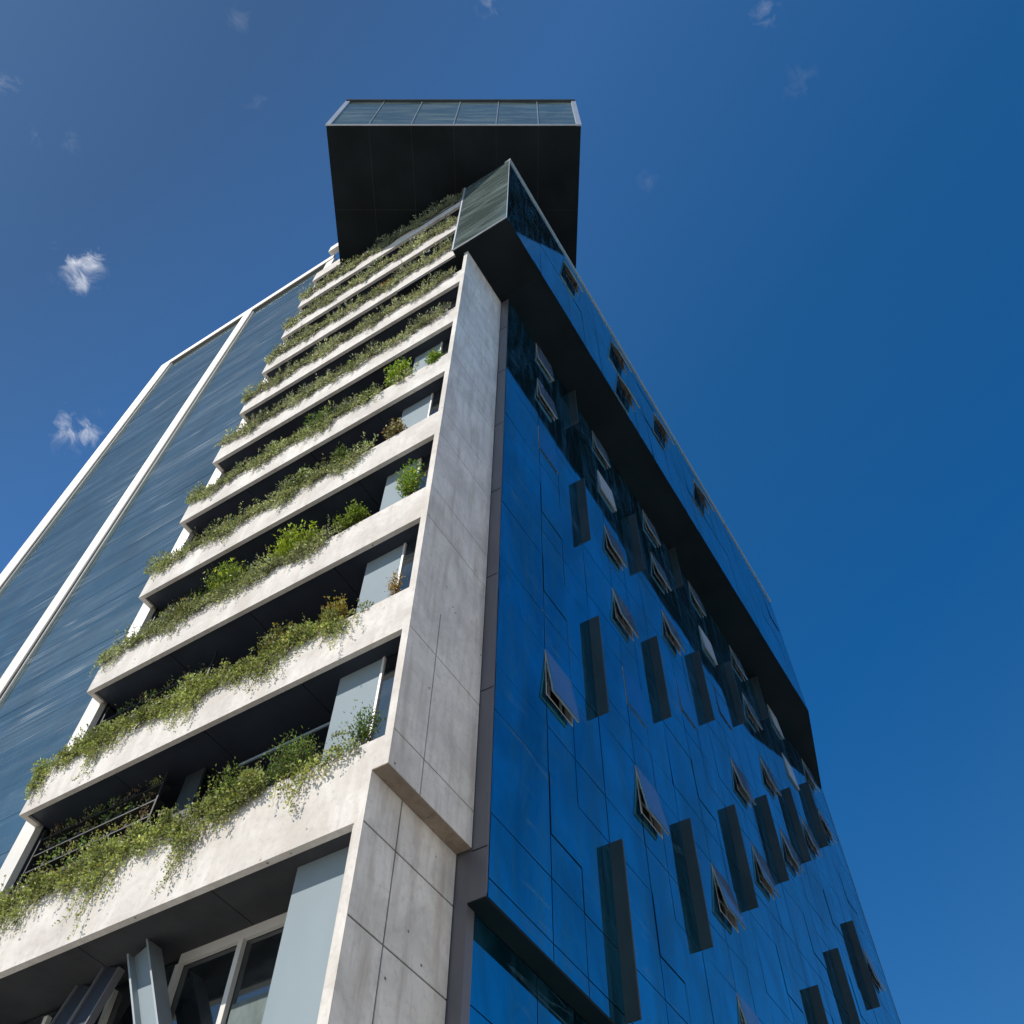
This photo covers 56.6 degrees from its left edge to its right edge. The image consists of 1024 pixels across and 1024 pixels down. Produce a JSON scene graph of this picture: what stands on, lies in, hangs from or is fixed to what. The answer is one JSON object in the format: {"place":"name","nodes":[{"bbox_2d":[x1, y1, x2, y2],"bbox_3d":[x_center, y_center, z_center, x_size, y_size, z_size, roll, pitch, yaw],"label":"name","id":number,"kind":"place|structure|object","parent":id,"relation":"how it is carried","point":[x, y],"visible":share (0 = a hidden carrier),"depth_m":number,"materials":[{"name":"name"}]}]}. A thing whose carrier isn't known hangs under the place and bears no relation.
{"place":"outdoors","nodes":[
{"label":"outdoors","id":0,"kind":"place"},
{"bbox_2d":[0,0,1023,1023],"label":"sky","id":1,"kind":"structure","parent":0,"point":[800,227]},
{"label":"pavement","id":2,"kind":"structure","parent":0,"visible":0},
{"bbox_2d":[0,99,900,1023],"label":"office tower","id":3,"kind":"structure","parent":2,"relation":"on","point":[576,781],"depth_m":21.63,"materials":[{"name":"glass"}]},
{"bbox_2d":[11,772,171,896],"bbox_3d":[-7.526,6.107,16.684,3.150,2.400,0.200,-27,-61,17],"label":"balcony railing","id":4,"kind":"object","parent":3,"relation":"on","point":[159,790],"visible":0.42,"depth_m":17.18,"materials":[{"name":"metal"}]},
{"bbox_2d":[33,849,53,864],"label":"potted plant","id":5,"kind":"object","parent":4,"relation":"on","point":[43,861],"visible":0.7,"depth_m":17.33,"materials":[{"name":"green plant"}]},
{"bbox_2d":[39,834,57,849],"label":"potted plant","id":6,"kind":"object","parent":4,"relation":"on","point":[50,846],"visible":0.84,"depth_m":17.68,"materials":[{"name":"green plant"}]},
{"bbox_2d":[42,822,62,833],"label":"potted plant","id":7,"kind":"object","parent":4,"relation":"on","point":[59,829],"visible":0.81,"depth_m":17.98,"materials":[{"name":"green plant"}]},
{"bbox_2d":[48,843,66,858],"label":"potted plant","id":8,"kind":"object","parent":4,"relation":"on","point":[55,856],"visible":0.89,"depth_m":17.22,"materials":[{"name":"green plant"}]},
{"bbox_2d":[54,831,71,848],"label":"potted plant","id":9,"kind":"object","parent":4,"relation":"on","point":[63,839],"visible":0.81,"depth_m":17.53,"materials":[{"name":"green plant"}]},
{"bbox_2d":[57,817,77,828],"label":"potted plant","id":10,"kind":"object","parent":4,"relation":"on","point":[69,824],"visible":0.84,"depth_m":17.88,"materials":[{"name":"green plant"}]},
{"bbox_2d":[65,840,77,854],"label":"potted plant","id":11,"kind":"object","parent":4,"relation":"on","point":[70,849],"visible":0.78,"depth_m":17.14,"materials":[{"name":"green plant"}]},
{"bbox_2d":[72,835,89,847],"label":"potted plant","id":12,"kind":"object","parent":4,"relation":"on","point":[81,843],"visible":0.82,"depth_m":17.04,"materials":[{"name":"green plant"}]},
{"bbox_2d":[73,821,88,835],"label":"potted plant","id":13,"kind":"object","parent":4,"relation":"on","point":[78,833],"visible":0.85,"depth_m":17.46,"materials":[{"name":"green plant"}]},
{"bbox_2d":[75,806,94,825],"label":"potted plant","id":14,"kind":"object","parent":4,"relation":"on","point":[88,816],"visible":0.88,"depth_m":17.75,"materials":[{"name":"green plant"}]},
{"bbox_2d":[79,820,97,832],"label":"potted plant","id":15,"kind":"object","parent":4,"relation":"on","point":[86,828],"visible":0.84,"depth_m":17.39,"materials":[{"name":"green plant"}]},
{"bbox_2d":[89,828,105,840],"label":"potted plant","id":16,"kind":"object","parent":4,"relation":"on","point":[100,835],"visible":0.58,"depth_m":16.98,"materials":[{"name":"green plant"}]},
{"bbox_2d":[91,803,105,814],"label":"potted plant","id":17,"kind":"object","parent":4,"relation":"on","point":[98,811],"visible":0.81,"depth_m":17.66,"materials":[{"name":"green plant"}]},
{"bbox_2d":[97,810,115,824],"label":"potted plant","id":18,"kind":"object","parent":4,"relation":"on","point":[107,818],"visible":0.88,"depth_m":17.27,"materials":[{"name":"green plant"}]},
{"bbox_2d":[104,823,121,840],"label":"potted plant","id":19,"kind":"object","parent":4,"relation":"on","point":[112,829],"visible":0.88,"depth_m":16.81,"materials":[{"name":"green plant"}]},
{"bbox_2d":[107,796,121,807],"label":"potted plant","id":20,"kind":"object","parent":4,"relation":"on","point":[114,803],"visible":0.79,"depth_m":17.55,"materials":[{"name":"green plant"}]},
{"bbox_2d":[109,807,122,816],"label":"potted plant","id":21,"kind":"object","parent":4,"relation":"on","point":[119,813],"visible":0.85,"depth_m":17.12,"materials":[{"name":"green plant"}]},
{"bbox_2d":[118,812,136,832],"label":"potted plant","id":22,"kind":"object","parent":4,"relation":"on","point":[126,823],"visible":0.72,"depth_m":16.75,"materials":[{"name":"green plant"}]},
{"bbox_2d":[124,801,137,811],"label":"potted plant","id":23,"kind":"object","parent":4,"relation":"on","point":[131,808],"visible":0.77,"depth_m":17.07,"materials":[{"name":"green plant"}]},
{"bbox_2d":[128,784,140,800],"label":"potted plant","id":24,"kind":"object","parent":4,"relation":"on","point":[135,790],"visible":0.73,"depth_m":17.39,"materials":[{"name":"green plant"}]},
{"bbox_2d":[137,792,155,805],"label":"potted plant","id":25,"kind":"object","parent":4,"relation":"on","point":[147,800],"visible":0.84,"depth_m":16.93,"materials":[{"name":"green plant"}]},
{"bbox_2d":[139,805,157,819],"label":"potted plant","id":26,"kind":"object","parent":4,"relation":"on","point":[142,815],"visible":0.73,"depth_m":16.66,"materials":[{"name":"green plant"}]},
{"bbox_2d":[146,775,162,787],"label":"potted plant","id":27,"kind":"object","parent":4,"relation":"on","point":[155,779],"visible":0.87,"depth_m":17.25,"materials":[{"name":"green plant"}]},
{"bbox_2d":[95,651,217,736],"bbox_3d":[-7.493,4.283,19.506,3.150,2.280,0.200,-27,-61,17],"label":"balcony railing","id":28,"kind":"object","parent":3,"relation":"on","point":[139,704],"visible":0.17,"depth_m":20.04,"materials":[{"name":"metal"}]},
{"bbox_2d":[147,807,186,839],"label":"shrub","id":29,"kind":"object","parent":3,"relation":"on","point":[165,817],"visible":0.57,"depth_m":14.69,"materials":[{"name":"green plant"}]},
{"bbox_2d":[0,722,359,939],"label":"trailing plant","id":30,"kind":"object","parent":3,"relation":"on","point":[254,784],"visible":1,"depth_m":14.46,"materials":[{"name":"green plant"}]},
{"bbox_2d":[175,598,190,618],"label":"shrub","id":31,"kind":"object","parent":3,"relation":"on","point":[180,608],"visible":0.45,"depth_m":20.95,"materials":[{"name":"green plant"}]},
{"bbox_2d":[151,571,235,626],"bbox_3d":[-7.695,2.603,22.369,2.600,2.310,0.200,-27,-61,17],"label":"plant rack","id":32,"kind":"object","parent":3,"relation":"on","point":[158,611],"visible":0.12,"depth_m":23.19,"materials":[{"name":"metal"}]},
{"bbox_2d":[24,599,373,799],"bbox_3d":[-5.982,3.456,17.548,8.319,1.739,0.520,-27,-61,17],"label":"trailing plant","id":33,"kind":"object","parent":3,"relation":"on","point":[146,712],"visible":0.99,"depth_m":17.51,"materials":[{"name":"green plant"}]},
{"bbox_2d":[89,515,343,675],"bbox_3d":[-6.462,1.815,20.621,6.973,1.558,0.516,-27,-61,17],"label":"trailing plant","id":34,"kind":"object","parent":3,"relation":"on","point":[217,594],"visible":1,"depth_m":20.51,"materials":[{"name":"green plant"}]},
{"bbox_2d":[198,557,254,598],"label":"shrub","id":35,"kind":"object","parent":3,"relation":"on","point":[231,575],"visible":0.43,"depth_m":20.86,"materials":[{"name":"green plant"}]},
{"bbox_2d":[206,757,263,804],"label":"shrub","id":36,"kind":"object","parent":3,"relation":"on","point":[226,780],"visible":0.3,"depth_m":14.44,"materials":[{"name":"green plant"}]},
{"bbox_2d":[144,432,378,579],"bbox_3d":[-6.368,0.009,23.375,7.287,1.712,0.584,-27,-61,17],"label":"trailing plant","id":37,"kind":"object","parent":3,"relation":"on","point":[213,534],"visible":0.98,"depth_m":23.28,"materials":[{"name":"green plant"}]},
{"bbox_2d":[251,620,293,654],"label":"shrub","id":38,"kind":"object","parent":3,"relation":"on","point":[276,637],"visible":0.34,"depth_m":17.40,"materials":[{"name":"green plant"}]},
{"bbox_2d":[260,726,322,783],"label":"shrub","id":39,"kind":"object","parent":3,"relation":"on","point":[283,768],"visible":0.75,"depth_m":14.16,"materials":[{"name":"green plant"}]},
{"bbox_2d":[268,519,319,559],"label":"shrub","id":40,"kind":"object","parent":3,"relation":"on","point":[284,545],"visible":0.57,"depth_m":20.36,"materials":[{"name":"green plant"}]},
{"bbox_2d":[283,464,312,490],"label":"shrub","id":41,"kind":"object","parent":3,"relation":"on","point":[299,477],"visible":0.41,"depth_m":23.27,"materials":[{"name":"green plant"}]},
{"bbox_2d":[185,361,418,504],"bbox_3d":[-5.963,-2.079,26.114,8.015,1.619,0.642,-27,-61,17],"label":"trailing plant","id":42,"kind":"object","parent":3,"relation":"on","point":[278,448],"visible":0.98,"depth_m":25.98,"materials":[{"name":"green plant"}]},
{"bbox_2d":[303,406,333,429],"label":"shrub","id":43,"kind":"object","parent":3,"relation":"on","point":[317,416],"visible":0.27,"depth_m":26.18,"materials":[{"name":"green plant"}]},
{"bbox_2d":[216,302,450,448],"bbox_3d":[-5.577,-4.039,28.835,8.970,1.773,0.644,-27,-61,17],"label":"trailing plant","id":44,"kind":"object","parent":3,"relation":"on","point":[291,400],"visible":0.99,"depth_m":28.67,"materials":[{"name":"green plant"}]},
{"bbox_2d":[317,590,353,624],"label":"shrub","id":45,"kind":"object","parent":3,"relation":"on","point":[341,610],"visible":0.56,"depth_m":17.04,"materials":[{"name":"green plant"}]},
{"bbox_2d":[331,441,351,463],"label":"shrub","id":46,"kind":"object","parent":3,"relation":"on","point":[341,453],"visible":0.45,"depth_m":22.87,"materials":[{"name":"green plant"}]},
{"bbox_2d":[240,265,456,403],"bbox_3d":[-5.582,-5.825,31.660,8.935,1.793,0.670,-27,-61,17],"label":"trailing plant","id":47,"kind":"object","parent":3,"relation":"on","point":[323,349],"visible":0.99,"depth_m":31.40,"materials":[{"name":"green plant"}]},
{"bbox_2d":[332,499,370,529],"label":"shrub","id":48,"kind":"object","parent":3,"relation":"on","point":[352,517],"visible":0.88,"depth_m":19.71,"materials":[{"name":"green plant"}]},
{"bbox_2d":[264,233,452,363],"bbox_3d":[-5.505,-7.641,34.392,8.702,1.949,0.769,-27,-61,17],"label":"trailing plant","id":49,"kind":"object","parent":3,"relation":"on","point":[306,333],"visible":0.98,"depth_m":34.10,"materials":[{"name":"green plant"}]},
{"bbox_2d":[339,699,387,746],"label":"shrub","id":50,"kind":"object","parent":3,"relation":"on","point":[364,735],"visible":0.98,"depth_m":13.77,"materials":[{"name":"green plant"}]},
{"bbox_2d":[281,215,457,330],"bbox_3d":[-5.582,-9.386,37.157,8.616,2.025,0.730,-27,-61,17],"label":"trailing plant","id":51,"kind":"object","parent":3,"relation":"on","point":[315,305],"visible":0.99,"depth_m":36.97,"materials":[{"name":"green plant"}]},
{"bbox_2d":[362,382,376,400],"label":"shrub","id":52,"kind":"object","parent":3,"relation":"on","point":[370,390],"visible":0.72,"depth_m":25.47,"materials":[{"name":"green plant"}]},
{"bbox_2d":[297,189,463,300],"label":"trailing plant","id":53,"kind":"object","parent":3,"relation":"on","point":[348,266],"visible":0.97,"depth_m":39.73,"materials":[{"name":"green plant"}]},
{"bbox_2d":[381,418,406,439],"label":"shrub","id":54,"kind":"object","parent":3,"relation":"on","point":[395,429],"visible":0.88,"depth_m":22.34,"materials":[{"name":"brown plant"}]},
{"bbox_2d":[384,569,407,595],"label":"shrub","id":55,"kind":"object","parent":3,"relation":"on","point":[395,587],"visible":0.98,"depth_m":16.58,"materials":[{"name":"brown plant"}]},
{"bbox_2d":[383,357,412,387],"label":"shrub","id":56,"kind":"object","parent":3,"relation":"on","point":[396,369],"visible":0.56,"depth_m":25.47,"materials":[{"name":"green plant"}]},
{"bbox_2d":[394,459,427,497],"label":"shrub","id":57,"kind":"object","parent":3,"relation":"on","point":[409,486],"visible":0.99,"depth_m":19.57,"materials":[{"name":"green plant"}]},
{"bbox_2d":[424,346,443,366],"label":"shrub","id":58,"kind":"object","parent":3,"relation":"on","point":[433,356],"visible":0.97,"depth_m":24.78,"materials":[{"name":"green plant"}]},
{"bbox_2d":[536,343,553,381],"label":"window","id":59,"kind":"structure","parent":3,"relation":"in","point":[543,361],"depth_m":32.78,"materials":[{"name":"glass"}]},
{"bbox_2d":[537,379,557,419],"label":"window","id":60,"kind":"structure","parent":3,"relation":"in","point":[542,393],"depth_m":30.45,"materials":[{"name":"glass"}]},
{"bbox_2d":[538,426,558,473],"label":"window","id":61,"kind":"structure","parent":3,"relation":"in","point":[545,445],"depth_m":27.69,"materials":[{"name":"glass"}]},
{"bbox_2d":[540,484,561,539],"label":"window","id":62,"kind":"structure","parent":3,"relation":"in","point":[549,509],"depth_m":24.88,"materials":[{"name":"blue glass"}]},
{"bbox_2d":[542,556,566,620],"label":"window","id":63,"kind":"structure","parent":3,"relation":"in","point":[553,587],"depth_m":22.10,"materials":[{"name":"blue glass"}]},
{"bbox_2d":[545,650,579,726],"bbox_3d":[0.775,3.695,19.400,0.775,1.830,1.110,-27,-61,17],"label":"window","id":64,"kind":"structure","parent":3,"relation":"in","point":[559,689],"depth_m":19.30,"materials":[{"name":"glass"}]},
{"bbox_2d":[548,772,581,867],"bbox_3d":[0.863,5.404,16.622,0.176,1.330,1.060,-27,-61,17],"label":"window","id":65,"kind":"structure","parent":3,"relation":"in","point":[564,812],"depth_m":16.53,"materials":[{"name":"blue glass"}]},
{"bbox_2d":[564,260,583,294],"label":"window","id":66,"kind":"structure","parent":3,"relation":"in","point":[570,275],"depth_m":38.58,"materials":[{"name":"glass"}]},
{"bbox_2d":[592,430,610,467],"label":"window","id":67,"kind":"structure","parent":3,"relation":"in","point":[598,447],"depth_m":34.72,"materials":[{"name":"glass"}]},
{"bbox_2d":[597,470,616,512],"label":"window","id":68,"kind":"structure","parent":3,"relation":"in","point":[604,488],"depth_m":32.21,"materials":[{"name":"glass"}]},
{"bbox_2d":[604,523,627,569],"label":"window","id":69,"kind":"structure","parent":3,"relation":"in","point":[613,546],"depth_m":29.55,"materials":[{"name":"glass"}]},
{"bbox_2d":[611,340,631,373],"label":"window","id":70,"kind":"structure","parent":3,"relation":"in","point":[618,355],"depth_m":40.37,"materials":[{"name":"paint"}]},
{"bbox_2d":[612,588,639,640],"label":"window","id":71,"kind":"structure","parent":3,"relation":"in","point":[623,614],"depth_m":26.78,"materials":[{"name":"glass"}]},
{"bbox_2d":[618,373,639,410],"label":"window","id":72,"kind":"structure","parent":3,"relation":"in","point":[625,390],"depth_m":37.56,"materials":[{"name":"glass"}]},
{"bbox_2d":[622,666,647,728],"bbox_3d":[2.852,4.826,24.049,0.624,1.830,1.110,-27,-61,17],"label":"window","id":73,"kind":"structure","parent":3,"relation":"in","point":[634,697],"depth_m":23.95,"materials":[{"name":"glass"}]},
{"bbox_2d":[642,510,661,545],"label":"window","id":74,"kind":"structure","parent":3,"relation":"in","point":[649,526],"depth_m":36.57,"materials":[{"name":"glass"}]},
{"bbox_2d":[635,765,670,838],"bbox_3d":[2.889,6.588,21.246,0.786,1.830,1.110,-27,-61,17],"label":"window","id":75,"kind":"structure","parent":3,"relation":"in","point":[650,805],"depth_m":21.17,"materials":[{"name":"glass"}]},
{"bbox_2d":[651,552,671,592],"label":"window","id":76,"kind":"structure","parent":3,"relation":"in","point":[658,571],"depth_m":34.21,"materials":[{"name":"glass"}]},
{"bbox_2d":[654,412,674,447],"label":"window","id":77,"kind":"structure","parent":3,"relation":"in","point":[662,429],"depth_m":42.17,"materials":[{"name":"glass"}]},
{"bbox_2d":[652,894,684,983],"bbox_3d":[2.784,8.423,18.491,0.616,1.830,1.110,-27,-61,17],"label":"window","id":78,"kind":"structure","parent":3,"relation":"in","point":[666,925],"depth_m":18.39,"materials":[{"name":"blue glass"}]},
{"bbox_2d":[662,609,685,654],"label":"window","id":79,"kind":"structure","parent":3,"relation":"in","point":[671,632],"depth_m":31.44,"materials":[{"name":"glass"}]},
{"bbox_2d":[675,677,697,729],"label":"window","id":80,"kind":"structure","parent":3,"relation":"in","point":[685,701],"depth_m":28.58,"materials":[{"name":"glass"}]},
{"bbox_2d":[688,581,706,616],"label":"window","id":81,"kind":"structure","parent":3,"relation":"in","point":[695,598],"depth_m":38.42,"materials":[{"name":"glass"}]},
{"bbox_2d":[691,761,715,819],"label":"window","id":82,"kind":"structure","parent":3,"relation":"in","point":[702,786],"depth_m":25.80,"materials":[{"name":"blue glass"}]},
{"bbox_2d":[693,479,714,512],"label":"window","id":83,"kind":"structure","parent":3,"relation":"in","point":[702,496],"depth_m":43.92,"materials":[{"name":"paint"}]},
{"bbox_2d":[699,626,717,665],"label":"window","id":84,"kind":"structure","parent":3,"relation":"in","point":[707,645],"depth_m":35.91,"materials":[{"name":"glass"}]},
{"bbox_2d":[713,686,732,729],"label":"window","id":85,"kind":"structure","parent":3,"relation":"in","point":[723,710],"depth_m":33.24,"materials":[{"name":"glass"}]},
{"bbox_2d":[711,863,746,932],"bbox_3d":[5.011,9.476,23.089,0.820,1.830,1.110,-27,-61,17],"label":"window","id":86,"kind":"structure","parent":3,"relation":"in","point":[728,906],"depth_m":23.06,"materials":[{"name":"glass"}]},
{"bbox_2d":[729,645,747,680],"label":"window","id":87,"kind":"structure","parent":3,"relation":"in","point":[737,663],"depth_m":40.30,"materials":[{"name":"glass"}]},
{"bbox_2d":[730,757,756,807],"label":"window","id":88,"kind":"structure","parent":3,"relation":"in","point":[742,785],"depth_m":30.48,"materials":[{"name":"glass"}]},
{"bbox_2d":[736,993,759,1023],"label":"window","id":89,"kind":"structure","parent":3,"relation":"in","point":[747,1014],"depth_m":20.51,"materials":[{"name":"glass"}]},
{"bbox_2d":[742,692,762,730],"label":"window","id":90,"kind":"structure","parent":3,"relation":"in","point":[751,713],"depth_m":37.91,"materials":[{"name":"glass"}]},
{"bbox_2d":[751,842,780,899],"bbox_3d":[7.137,10.581,27.721,0.786,1.830,1.110,-27,-61,17],"label":"window","id":91,"kind":"structure","parent":3,"relation":"in","point":[765,876],"depth_m":27.67,"materials":[{"name":"glass"}]},
{"bbox_2d":[759,754,782,797],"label":"window","id":92,"kind":"structure","parent":3,"relation":"in","point":[769,777],"depth_m":35.11,"materials":[{"name":"glass"}]},
{"bbox_2d":[764,598,779,631],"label":"window","id":93,"kind":"structure","parent":3,"relation":"in","point":[769,609],"depth_m":47.20,"materials":[{"name":"glass"}]},
{"bbox_2d":[767,704,783,739],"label":"window","id":94,"kind":"structure","parent":3,"relation":"in","point":[774,720],"depth_m":41.99,"materials":[{"name":"glass"}]},
{"bbox_2d":[776,946,803,1012],"bbox_3d":[7.032,12.416,24.966,0.616,1.830,1.110,-27,-61,17],"label":"window","id":95,"kind":"structure","parent":3,"relation":"in","point":[787,970],"depth_m":24.86,"materials":[{"name":"blue glass"}]},
{"bbox_2d":[782,753,799,789],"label":"window","id":96,"kind":"structure","parent":3,"relation":"in","point":[791,775],"depth_m":39.59,"materials":[{"name":"glass"}]},
{"bbox_2d":[780,828,805,875],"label":"window","id":97,"kind":"structure","parent":3,"relation":"in","point":[791,854],"depth_m":32.34,"materials":[{"name":"glass"}]},
{"bbox_2d":[801,758,819,791],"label":"window","id":98,"kind":"structure","parent":3,"relation":"in","point":[809,775],"depth_m":43.98,"materials":[{"name":"glass"}]},
{"bbox_2d":[801,816,822,857],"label":"window","id":99,"kind":"structure","parent":3,"relation":"in","point":[812,842],"depth_m":36.95,"materials":[{"name":"glass"}]},
{"bbox_2d":[803,914,826,969],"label":"window","id":100,"kind":"structure","parent":3,"relation":"in","point":[817,950],"depth_m":29.50,"materials":[{"name":"blue glass"}]},
{"bbox_2d":[818,808,837,843],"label":"window","id":101,"kind":"structure","parent":3,"relation":"in","point":[828,831],"depth_m":41.60,"materials":[{"name":"glass"}]},
{"bbox_2d":[823,890,843,937],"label":"window","id":102,"kind":"structure","parent":3,"relation":"in","point":[831,907],"depth_m":34.12,"materials":[{"name":"blue glass"}]},
{"bbox_2d":[838,872,856,913],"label":"window","id":103,"kind":"structure","parent":3,"relation":"in","point":[845,886],"depth_m":38.73,"materials":[{"name":"blue glass"}]},
{"bbox_2d":[849,977,870,1023],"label":"window","id":104,"kind":"structure","parent":3,"relation":"in","point":[860,1002],"depth_m":31.37,"materials":[{"name":"blue glass"}]},
{"bbox_2d":[863,947,886,991],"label":"window","id":105,"kind":"structure","parent":3,"relation":"in","point":[875,976],"depth_m":35.97,"materials":[{"name":"glass"}]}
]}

